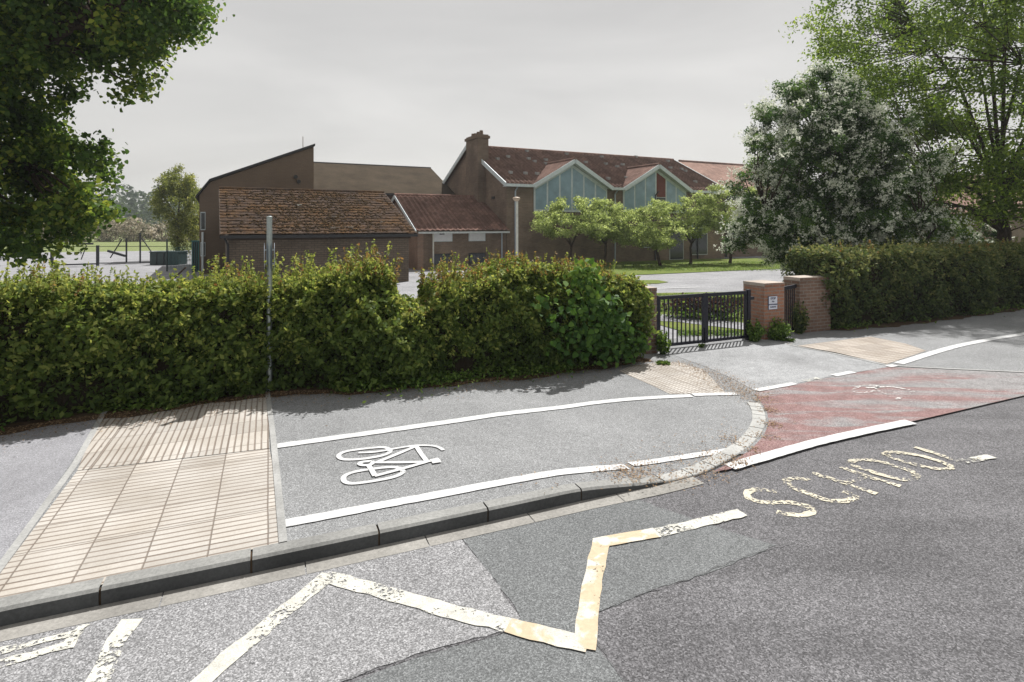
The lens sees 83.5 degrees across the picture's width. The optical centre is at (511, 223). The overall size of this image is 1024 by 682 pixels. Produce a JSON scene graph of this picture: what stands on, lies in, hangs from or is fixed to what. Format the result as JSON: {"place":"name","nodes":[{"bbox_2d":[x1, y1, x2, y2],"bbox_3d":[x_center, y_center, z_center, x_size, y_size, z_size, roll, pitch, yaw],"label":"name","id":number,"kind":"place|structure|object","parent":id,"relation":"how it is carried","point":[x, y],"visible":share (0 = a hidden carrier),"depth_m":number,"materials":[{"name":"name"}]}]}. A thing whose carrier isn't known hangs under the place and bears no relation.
{"place":"outdoors","nodes":[
{"label":"outdoors","id":0,"kind":"place"},
{"bbox_2d":[4,227,191,252],"bbox_3d":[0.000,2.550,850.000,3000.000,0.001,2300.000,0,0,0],"label":"ground","id":1,"kind":"structure","parent":0,"point":[122,248],"depth_m":59.75,"materials":[{"name":"green plant"}]},
{"bbox_2d":[0,184,198,231],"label":"wood","id":2,"kind":"object","parent":1,"relation":"on","point":[141,210],"visible":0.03,"depth_m":181.06,"materials":[{"name":"plant"}]},
{"bbox_2d":[678,160,799,197],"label":"tiled house","id":3,"kind":"structure","parent":1,"relation":"on","point":[715,171],"depth_m":63.76,"materials":[{"name":"tile"}]},
{"bbox_2d":[713,59,974,281],"bbox_3d":[10.788,-1.388,19.379,7.837,7.977,5.974,0,0,0],"label":"hawthorn tree","id":4,"kind":"object","parent":1,"relation":"on","point":[843,140],"visible":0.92,"depth_m":18.08,"materials":[{"name":"green plant"}]},
{"bbox_2d":[916,175,1023,243],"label":"tiled house","id":5,"kind":"structure","parent":1,"relation":"on","point":[1019,233],"depth_m":52.90,"materials":[{"name":"red tile"}]},
{"bbox_2d":[22,240,190,245],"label":"field","id":6,"kind":"structure","parent":0,"point":[148,243],"depth_m":73.33,"materials":[{"name":"green plant"}]},
{"bbox_2d":[91,214,126,241],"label":"blossom bush","id":7,"kind":"object","parent":6,"relation":"on","point":[104,236],"visible":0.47,"depth_m":81.09,"materials":[{"name":"beige plant"}]},
{"bbox_2d":[112,216,154,241],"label":"blossom bush","id":8,"kind":"object","parent":6,"relation":"on","point":[131,234],"visible":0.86,"depth_m":81.15,"materials":[{"name":"beige plant"}]},
{"bbox_2d":[139,221,173,241],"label":"blossom bush","id":9,"kind":"object","parent":6,"relation":"on","point":[157,231],"visible":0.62,"depth_m":82.12,"materials":[{"name":"beige plant"}]},
{"bbox_2d":[0,250,793,338],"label":"school yard","id":10,"kind":"structure","parent":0,"point":[721,281],"depth_m":28.45,"materials":[{"name":"grey asphalt"}]},
{"bbox_2d":[50,243,98,265],"bbox_3d":[-25.920,1.796,34.000,2.829,1.358,0.120,0,0,0],"label":"metal barrier","id":11,"kind":"object","parent":10,"relation":"on","point":[97,256],"visible":0.71,"depth_m":33.96,"materials":[{"name":"grey metal"}]},
{"bbox_2d":[107,250,125,256],"bbox_3d":[-24.548,1.822,35.600,1.113,0.442,0.130,0,0,0],"label":"leaning board","id":12,"kind":"object","parent":10,"relation":"on","point":[116,253],"visible":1,"depth_m":35.53,"materials":[{"name":"grey wood"}]},
{"bbox_2d":[0,0,234,275],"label":"maple tree","id":13,"kind":"object","parent":10,"relation":"on","point":[41,41],"visible":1,"depth_m":13.14,"materials":[{"name":"green plant"}]},
{"bbox_2d":[110,238,126,262],"bbox_3d":[-25.066,1.681,36.000,1.791,1.583,0.070,0,0,0],"label":"fence panel","id":14,"kind":"object","parent":10,"relation":"on","point":[125,249],"visible":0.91,"depth_m":35.97,"materials":[{"name":"grey metal"}]},
{"bbox_2d":[139,233,150,262],"bbox_3d":[-23.002,1.496,36.000,0.748,1.904,0.070,0,0,0],"label":"fence panel","id":15,"kind":"object","parent":10,"relation":"on","point":[140,238],"visible":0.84,"depth_m":35.97,"materials":[{"name":"grey metal"}]},
{"bbox_2d":[149,251,187,264],"bbox_3d":[-21.250,2.091,35.500,1.791,0.817,1.060,0,0,0],"label":"storage box","id":16,"kind":"object","parent":10,"relation":"on","point":[157,257],"visible":0.88,"depth_m":35.00,"materials":[{"name":"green metal"}]},
{"bbox_2d":[147,163,200,259],"bbox_3d":[-23.278,-0.869,39.962,4.103,6.938,3.476,0,0,0],"label":"willow tree","id":17,"kind":"object","parent":10,"relation":"on","point":[185,224],"visible":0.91,"depth_m":39.45,"materials":[{"name":"green plant"}]},
{"bbox_2d":[166,239,191,270],"bbox_3d":[-17.329,1.650,30.568,1.980,1.700,0.080,0,0,-14],"label":"net fence","id":18,"kind":"object","parent":10,"relation":"on","point":[168,259],"visible":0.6,"depth_m":30.41,"materials":[{"name":"green metal"}]},
{"bbox_2d":[191,240,198,271],"bbox_3d":[-16.566,1.683,30.250,0.472,1.635,0.560,0,0,0],"label":"wheelie bin","id":19,"kind":"object","parent":10,"relation":"on","point":[195,253],"visible":0.57,"depth_m":30.00,"materials":[{"name":"plastic"}]},
{"bbox_2d":[200,259,215,275],"bbox_3d":[-7.922,1.123,15.000,0.436,0.473,0.060,0,0,0],"label":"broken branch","id":20,"kind":"object","parent":10,"relation":"on","point":[206,270],"visible":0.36,"depth_m":14.97,"materials":[{"name":"brown wood"}]},
{"bbox_2d":[195,144,314,274],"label":"school hall","id":21,"kind":"structure","parent":10,"relation":"on","point":[294,169],"depth_m":29.27,"materials":[{"name":"brown brick"}]},
{"bbox_2d":[200,212,205,229],"bbox_3d":[-15.313,-0.150,28.410,0.220,0.900,0.060,0,0,-27],"label":"window","id":22,"kind":"structure","parent":21,"relation":"in","point":[202,214],"depth_m":28.39,"materials":[{"name":"grey glass"}]},
{"bbox_2d":[200,242,205,255],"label":"window","id":23,"kind":"structure","parent":21,"relation":"in","point":[200,242],"depth_m":28.39,"materials":[{"name":"grey glass"}]},
{"bbox_2d":[219,187,417,281],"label":"brick shed","id":24,"kind":"structure","parent":10,"relation":"on","point":[317,221],"depth_m":24.28,"materials":[{"name":"tile"}]},
{"bbox_2d":[314,162,455,199],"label":"long block","id":25,"kind":"structure","parent":10,"relation":"on","point":[389,180],"depth_m":40.76,"materials":[{"name":"brown tile"}]},
{"bbox_2d":[391,193,509,269],"bbox_3d":[-4.549,0.370,35.741,5.675,4.460,8.345,0,0,-27],"label":"annex","id":26,"kind":"object","parent":10,"relation":"on","point":[466,226],"visible":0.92,"depth_m":32.93,"materials":[{"name":"brown brick"}]},
{"bbox_2d":[434,233,451,241],"bbox_3d":[-3.857,0.700,31.958,1.130,0.560,0.065,0,0,-27],"label":"window","id":27,"kind":"structure","parent":26,"relation":"in","point":[447,237],"depth_m":31.95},
{"bbox_2d":[434,253,451,264],"bbox_3d":[-3.857,1.950,31.958,1.130,0.600,0.065,0,0,-27],"label":"window","id":28,"kind":"structure","parent":26,"relation":"in","point":[437,257],"depth_m":31.88,"materials":[{"name":"grey glass"}]},
{"bbox_2d":[469,233,484,240],"bbox_3d":[-2.007,0.700,32.919,1.040,0.560,0.065,0,0,-27],"label":"window","id":29,"kind":"structure","parent":26,"relation":"in","point":[472,236],"depth_m":32.89,"materials":[{"name":"white"}]},
{"bbox_2d":[469,253,484,263],"bbox_3d":[-2.007,1.950,32.919,1.040,0.600,0.065,0,0,-27],"label":"window","id":30,"kind":"structure","parent":26,"relation":"in","point":[475,255],"depth_m":32.87,"materials":[{"name":"grey glass"}]},
{"bbox_2d":[513,197,519,255],"bbox_3d":[0.184,0.680,24.000,0.340,3.640,0.340,0,0,0],"label":"lamp post","id":31,"kind":"object","parent":10,"relation":"on","point":[516,199],"visible":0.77,"depth_m":23.96,"materials":[{"name":"grey metal"}]},
{"bbox_2d":[442,130,725,263],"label":"brick house","id":32,"kind":"structure","parent":10,"relation":"on","point":[496,179],"depth_m":37.26,"materials":[{"name":"brown brick"}]},
{"bbox_2d":[534,165,606,211],"bbox_3d":[3.725,-2.255,35.882,5.440,3.010,0.115,0,0,-27],"label":"gable window","id":33,"kind":"structure","parent":32,"relation":"in","point":[571,182],"depth_m":35.74,"materials":[{"name":"teal glass"}]},
{"bbox_2d":[623,170,685,212],"bbox_3d":[9.760,-2.255,39.020,5.540,3.010,0.115,0,0,-27],"label":"gable window","id":34,"kind":"structure","parent":32,"relation":"in","point":[638,195],"depth_m":38.83,"materials":[{"name":"teal glass"}]},
{"bbox_2d":[669,231,683,259],"bbox_3d":[11.445,1.400,39.907,1.300,2.200,0.065,0,0,-27],"label":"window","id":35,"kind":"structure","parent":32,"relation":"in","point":[675,253],"depth_m":39.90,"materials":[{"name":"grey glass"}]},
{"bbox_2d":[691,233,707,254],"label":"window","id":36,"kind":"structure","parent":32,"relation":"in","point":[703,242],"depth_m":40.95,"materials":[{"name":"grey glass"}]},
{"bbox_2d":[641,280,665,282],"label":"grass island","id":37,"kind":"structure","parent":10,"relation":"on","point":[652,281],"depth_m":24.80,"materials":[{"name":"green plant"}]},
{"bbox_2d":[724,196,776,256],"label":"school wing","id":38,"kind":"structure","parent":10,"relation":"on","point":[750,251],"depth_m":43.98,"materials":[{"name":"brown brick"}]},
{"bbox_2d":[743,280,784,339],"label":"brick pier","id":39,"kind":"structure","parent":10,"relation":"on","point":[762,291],"depth_m":12.44,"materials":[{"name":"brown brick"}]},
{"bbox_2d":[768,296,777,309],"bbox_3d":[5.632,1.700,12.379,0.260,0.290,0.020,0,0,-23],"label":"notice sign","id":40,"kind":"object","parent":39,"relation":"attached to","point":[772,303],"visible":1,"depth_m":12.37,"materials":[{"name":"white metal"}]},
{"bbox_2d":[783,275,830,332],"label":"brick pier","id":41,"kind":"structure","parent":10,"relation":"on","point":[810,291],"depth_m":13.26,"materials":[{"name":"brown brick"}]},
{"bbox_2d":[784,284,796,331],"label":"side gate","id":42,"kind":"structure","parent":41,"relation":"attached to","point":[790,287],"depth_m":12.87,"materials":[{"name":"black metal"}]},
{"bbox_2d":[778,0,1023,242],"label":"broadleaf tree","id":43,"kind":"object","parent":10,"relation":"on","point":[1008,184],"visible":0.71,"depth_m":21.08,"materials":[{"name":"green plant"}]},
{"bbox_2d":[924,223,1013,243],"bbox_3d":[18.972,1.262,23.983,4.111,2.675,2.583,0,0,0],"label":"flowering shrub","id":44,"kind":"object","parent":10,"relation":"on","point":[977,235],"visible":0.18,"depth_m":23.67,"materials":[{"name":"green plant"}]},
{"bbox_2d":[0,309,1023,572],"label":"pavement","id":45,"kind":"structure","parent":0,"point":[514,445],"depth_m":6.82,"materials":[{"name":"grey asphalt"}]},
{"bbox_2d":[0,419,96,559],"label":"sidewalk","id":46,"kind":"structure","parent":45,"relation":"on","point":[33,468],"depth_m":5.61,"materials":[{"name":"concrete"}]},
{"bbox_2d":[0,449,279,597],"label":"ribbed paving","id":47,"kind":"structure","parent":45,"relation":"on","point":[100,523],"depth_m":4.61,"materials":[{"name":"beige concrete"}]},
{"bbox_2d":[0,391,286,571],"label":"paving edging","id":48,"kind":"object","parent":45,"relation":"on","point":[37,515],"visible":0.94,"depth_m":5.13,"materials":[{"name":"concrete"}]},
{"bbox_2d":[78,397,268,469],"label":"ribbed paving","id":49,"kind":"structure","parent":45,"relation":"on","point":[233,427],"depth_m":6.48,"materials":[{"name":"beige concrete"}]},
{"bbox_2d":[0,355,649,435],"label":"hedge foot soil","id":50,"kind":"structure","parent":45,"relation":"on","point":[76,416],"depth_m":7.86,"materials":[{"name":"brown soil"}]},
{"bbox_2d":[264,216,274,390],"bbox_3d":[-3.469,1.167,8.200,0.136,2.565,0.400,0,0,-23],"label":"sign pole","id":51,"kind":"object","parent":50,"relation":"on","point":[269,250],"visible":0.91,"depth_m":8.17,"materials":[{"name":"metal"}]},
{"bbox_2d":[0,358,596,431],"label":"undergrowth","id":52,"kind":"object","parent":50,"relation":"on","point":[457,376],"visible":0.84,"depth_m":8.48,"materials":[{"name":"green plant"}]},
{"bbox_2d":[0,239,659,425],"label":"hedge","id":53,"kind":"object","parent":50,"relation":"on","point":[69,347],"visible":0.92,"depth_m":8.06,"materials":[{"name":"green plant"}]},
{"bbox_2d":[0,358,661,446],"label":"fallen leaves","id":54,"kind":"object","parent":50,"relation":"on","point":[267,392],"visible":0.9,"depth_m":7.83,"materials":[{"name":"brown plant"}]},
{"bbox_2d":[336,444,444,483],"bbox_3d":[-1.185,2.373,5.780,1.085,0.006,0.867,0,0,-21],"label":"bicycle symbol","id":55,"kind":"object","parent":45,"relation":"on","point":[370,468],"visible":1,"depth_m":5.73,"materials":[{"name":"white paint"}]},
{"bbox_2d":[285,464,629,526],"bbox_3d":[-0.332,2.410,5.175,3.215,0.068,0.140,0,0,-23],"label":"painted line","id":56,"kind":"object","parent":45,"relation":"on","point":[386,503],"visible":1,"depth_m":5.04,"materials":[{"name":"white paint"}]},
{"bbox_2d":[277,394,692,447],"bbox_3d":[-0.004,2.425,7.334,5.551,0.099,0.390,0,0,-23],"label":"painted line","id":57,"kind":"object","parent":45,"relation":"on","point":[350,435],"visible":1,"depth_m":6.97,"materials":[{"name":"white paint"}]},
{"bbox_2d":[530,258,651,368],"bbox_3d":[1.302,1.507,9.785,2.461,1.912,0.640,0,0,-27],"label":"climbing plant","id":58,"kind":"object","parent":45,"relation":"on","point":[596,304],"visible":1,"depth_m":9.57,"materials":[{"name":"green plant"}]},
{"bbox_2d":[635,286,656,353],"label":"brick pier","id":59,"kind":"structure","parent":45,"relation":"on","point":[653,290],"depth_m":11.03,"materials":[{"name":"brown brick"}]},
{"bbox_2d":[520,340,795,492],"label":"fallen litter","id":60,"kind":"object","parent":45,"relation":"on","point":[733,462],"visible":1,"depth_m":6.11,"materials":[{"name":"beige plant"}]},
{"bbox_2d":[655,330,671,354],"bbox_3d":[2.887,2.247,10.954,0.331,0.490,0.368,0,0,0],"label":"weed clump","id":61,"kind":"object","parent":45,"relation":"on","point":[663,344],"visible":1,"depth_m":10.89,"materials":[{"name":"green plant"}]},
{"bbox_2d":[620,362,725,393],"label":"pale tactile paving","id":62,"kind":"structure","parent":45,"relation":"on","point":[674,378],"depth_m":9.27,"materials":[{"name":"beige concrete"}]},
{"bbox_2d":[655,359,670,364],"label":"grass tuft","id":63,"kind":"object","parent":62,"relation":"on","point":[662,362],"visible":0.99,"depth_m":10.12,"materials":[{"name":"green plant"}]},
{"bbox_2d":[628,448,724,465],"bbox_3d":[1.816,2.463,6.090,1.304,0.024,0.131,0,0,-20],"label":"painted line","id":64,"kind":"object","parent":45,"relation":"on","point":[673,458],"visible":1,"depth_m":6.08,"materials":[{"name":"white paint"}]},
{"bbox_2d":[622,261,783,336],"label":"grass","id":65,"kind":"structure","parent":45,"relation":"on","point":[701,264],"depth_m":31.54,"materials":[{"name":"green plant"}]},
{"bbox_2d":[657,289,753,349],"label":"metal gate","id":66,"kind":"structure","parent":45,"relation":"on","point":[748,297],"depth_m":11.78,"materials":[{"name":"black metal"}]},
{"bbox_2d":[691,392,738,395],"bbox_3d":[2.963,2.475,8.350,0.681,0.001,0.132,0,0,-5],"label":"painted line","id":67,"kind":"object","parent":45,"relation":"on","point":[705,394],"visible":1,"depth_m":8.33,"materials":[{"name":"white paint"}]},
{"bbox_2d":[765,317,793,339],"bbox_3d":[5.693,2.252,12.371,0.684,0.530,0.732,0,0,0],"label":"weed clump","id":68,"kind":"object","parent":45,"relation":"on","point":[780,330],"visible":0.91,"depth_m":12.21,"materials":[{"name":"green plant"}]},
{"bbox_2d":[780,337,795,341],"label":"grass tuft","id":69,"kind":"object","parent":45,"relation":"on","point":[791,340],"visible":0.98,"depth_m":12.13,"materials":[{"name":"green plant"}]},
{"bbox_2d":[787,300,809,333],"bbox_3d":[6.490,2.108,13.012,0.484,0.802,0.459,0,0,0],"label":"ivy plant","id":70,"kind":"object","parent":45,"relation":"on","point":[799,320],"visible":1,"depth_m":12.94,"materials":[{"name":"green plant"}]},
{"bbox_2d":[799,337,925,363],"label":"tactile paving","id":71,"kind":"structure","parent":45,"relation":"on","point":[878,350],"depth_m":11.43,"materials":[{"name":"beige concrete"}]},
{"bbox_2d":[792,345,1023,371],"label":"flush edging","id":72,"kind":"object","parent":45,"relation":"on","point":[912,366],"visible":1,"depth_m":9.96,"materials":[{"name":"concrete"}]},
{"bbox_2d":[831,306,1023,330],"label":"hedge foot soil","id":73,"kind":"structure","parent":45,"relation":"on","point":[899,324],"depth_m":14.57,"materials":[{"name":"brown soil"}]},
{"bbox_2d":[783,236,1023,328],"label":"hedge","id":74,"kind":"object","parent":73,"relation":"on","point":[890,282],"visible":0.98,"depth_m":14.63,"materials":[{"name":"green plant"}]},
{"bbox_2d":[828,303,1023,331],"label":"undergrowth","id":75,"kind":"object","parent":73,"relation":"on","point":[915,318],"visible":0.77,"depth_m":14.48,"materials":[{"name":"green plant"}]},
{"bbox_2d":[894,333,1023,363],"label":"painted line","id":76,"kind":"object","parent":45,"relation":"on","point":[919,356],"visible":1,"depth_m":11.40,"materials":[{"name":"white paint"}]},
{"bbox_2d":[1,0,1023,205],"label":"sky","id":77,"kind":"structure","parent":0,"point":[378,82],"materials":[{"name":"white"}]},
{"bbox_2d":[162,396,1023,681],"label":"road","id":78,"kind":"structure","parent":0,"point":[916,579],"depth_m":4.06,"materials":[{"name":"grey asphalt"}]},
{"bbox_2d":[0,539,519,681],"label":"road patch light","id":79,"kind":"object","parent":78,"relation":"on","point":[329,633],"visible":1,"depth_m":3.52,"materials":[{"name":"asphalt"}]},
{"bbox_2d":[0,624,87,666],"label":"painted bracket","id":80,"kind":"object","parent":79,"relation":"on","point":[26,656],"visible":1,"depth_m":3.38,"materials":[{"name":"white paint"}]},
{"bbox_2d":[85,618,142,681],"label":"painted stroke","id":81,"kind":"object","parent":79,"relation":"on","point":[123,628],"visible":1,"depth_m":3.40,"materials":[{"name":"white paint"}]},
{"bbox_2d":[190,571,517,681],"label":"zigzag line","id":82,"kind":"object","parent":79,"relation":"on","point":[218,665],"visible":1,"depth_m":3.69,"materials":[{"name":"beige paint"}]},
{"bbox_2d":[0,476,663,626],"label":"kerb","id":83,"kind":"structure","parent":78,"relation":"on","point":[31,605],"depth_m":4.21,"materials":[{"name":"concrete"}]},
{"bbox_2d":[99,489,581,605],"bbox_3d":[-0.180,2.457,5.068,9.237,0.127,1.141,0,0,-33],"label":"kerb joint","id":84,"kind":"object","parent":83,"relation":"in","point":[252,553],"visible":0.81,"depth_m":4.15,"materials":[{"name":"black concrete"}]},
{"bbox_2d":[0,476,703,641],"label":"channel","id":85,"kind":"object","parent":78,"relation":"on","point":[54,622],"visible":1,"depth_m":4.16,"materials":[{"name":"concrete"}]},
{"bbox_2d":[354,499,775,681],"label":"road patch smooth","id":86,"kind":"object","parent":78,"relation":"on","point":[536,570],"visible":1,"depth_m":4.10,"materials":[{"name":"asphalt"}]},
{"bbox_2d":[504,528,661,651],"bbox_3d":[0.587,2.488,4.079,0.562,0.001,1.634,0,0,30],"label":"zigzag line","id":87,"kind":"object","parent":86,"relation":"on","point":[583,637],"visible":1,"depth_m":3.66,"materials":[{"name":"beige paint"}]},
{"bbox_2d":[653,509,746,535],"bbox_3d":[1.582,2.490,4.791,0.884,0.001,0.135,0,0,-21],"label":"zigzag line","id":88,"kind":"object","parent":86,"relation":"on","point":[729,515],"visible":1,"depth_m":4.80,"materials":[{"name":"beige paint"}]},
{"bbox_2d":[340,397,1015,681],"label":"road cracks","id":89,"kind":"object","parent":78,"relation":"on","point":[600,609],"visible":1,"depth_m":3.45,"materials":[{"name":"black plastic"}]},
{"bbox_2d":[656,402,765,483],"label":"kerb setts","id":90,"kind":"structure","parent":78,"relation":"on","point":[749,440],"depth_m":6.21,"materials":[{"name":"stone"}]},
{"bbox_2d":[725,420,916,468],"bbox_3d":[3.596,2.475,6.548,3.091,0.001,0.210,0,0,-26],"label":"painted line","id":91,"kind":"object","parent":78,"relation":"on","point":[768,455],"visible":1,"depth_m":6.50,"materials":[{"name":"white paint"}]},
{"bbox_2d":[713,367,1023,471],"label":"cycle crossing","id":92,"kind":"object","parent":78,"relation":"on","point":[815,409],"visible":1,"depth_m":8.15,"materials":[{"name":"red asphalt"}]},
{"bbox_2d":[853,385,914,398],"bbox_3d":[5.497,2.472,8.511,0.826,0.001,0.665,0,0,-35],"label":"bicycle symbol","id":93,"kind":"object","parent":92,"relation":"on","point":[876,387],"visible":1,"depth_m":8.67,"materials":[{"name":"white paint"}]},
{"bbox_2d":[743,446,995,516],"bbox_3d":[3.609,2.491,5.739,3.144,0.008,0.639,0,0,-25],"label":"painted word","id":94,"kind":"object","parent":78,"relation":"on","point":[746,492],"visible":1,"depth_m":5.59,"materials":[{"name":"beige paint"}]},
{"bbox_2d":[561,258,780,274],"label":"grass verge","id":95,"kind":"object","parent":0,"point":[618,268],"depth_m":33.48,"materials":[{"name":"green plant"}]},
{"bbox_2d":[529,196,615,261],"bbox_3d":[3.450,0.469,32.473,5.070,4.262,4.251,0,0,0],"label":"tree","id":96,"kind":"object","parent":95,"relation":"on","point":[542,222],"visible":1,"depth_m":31.77,"materials":[{"name":"green plant"}]},
{"bbox_2d":[577,198,637,264],"bbox_3d":[5.664,0.473,34.476,3.934,4.255,4.117,0,0,0],"label":"tree","id":97,"kind":"object","parent":95,"relation":"on","point":[616,228],"visible":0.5,"depth_m":33.95,"materials":[{"name":"green plant"}]},
{"bbox_2d":[611,198,692,265],"bbox_3d":[8.216,0.500,34.051,4.509,4.201,4.409,0,0,27],"label":"tree","id":98,"kind":"object","parent":95,"relation":"on","point":[650,235],"visible":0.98,"depth_m":33.30,"materials":[{"name":"green plant"}]},
{"bbox_2d":[651,190,731,263],"bbox_3d":[11.137,0.237,35.806,4.854,4.727,4.111,0,0,23],"label":"tree","id":99,"kind":"object","parent":95,"relation":"on","point":[709,221],"visible":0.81,"depth_m":35.25,"materials":[{"name":"green plant"}]},
{"bbox_2d":[692,181,765,262],"bbox_3d":[14.007,-0.083,36.480,5.396,5.365,3.822,0,0,0],"label":"tree","id":100,"kind":"object","parent":95,"relation":"on","point":[719,196],"visible":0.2,"depth_m":35.97,"materials":[{"name":"green plant"}]},
{"bbox_2d":[657,292,742,334],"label":"lawn","id":101,"kind":"structure","parent":0,"point":[679,325],"depth_m":14.49,"materials":[{"name":"green plant"}]},
{"bbox_2d":[661,292,742,321],"bbox_3d":[5.174,2.187,15.264,3.071,0.725,2.099,0,0,0],"label":"garden shrub","id":102,"kind":"object","parent":101,"relation":"on","point":[683,307],"visible":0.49,"depth_m":14.98,"materials":[{"name":"green plant"}]},
{"bbox_2d":[661,314,742,328],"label":"garden path","id":103,"kind":"structure","parent":0,"point":[679,320],"depth_m":14.59,"materials":[{"name":"concrete"}]},
{"bbox_2d":[675,339,886,390],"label":"driveway","id":104,"kind":"structure","parent":0,"point":[767,362],"depth_m":10.27,"materials":[{"name":"concrete"}]},
{"bbox_2d":[745,318,766,341],"bbox_3d":[5.149,2.248,12.121,0.468,0.507,0.461,0,0,0],"label":"weed clump","id":105,"kind":"object","parent":104,"relation":"on","point":[756,333],"visible":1,"depth_m":12.09,"materials":[{"name":"green plant"}]},
{"bbox_2d":[754,382,795,390],"bbox_3d":[4.012,2.471,8.719,0.850,0.001,0.127,0,0,-26],"label":"painted dash","id":106,"kind":"object","parent":104,"relation":"on","point":[774,386],"visible":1,"depth_m":8.72,"materials":[{"name":"white paint"}]},
{"bbox_2d":[830,371,855,375],"bbox_3d":[5.478,2.471,9.482,0.507,0.001,0.127,0,0,-26],"label":"painted dash","id":107,"kind":"object","parent":104,"relation":"on","point":[842,373],"visible":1,"depth_m":9.48,"materials":[{"name":"white paint"}]}
]}

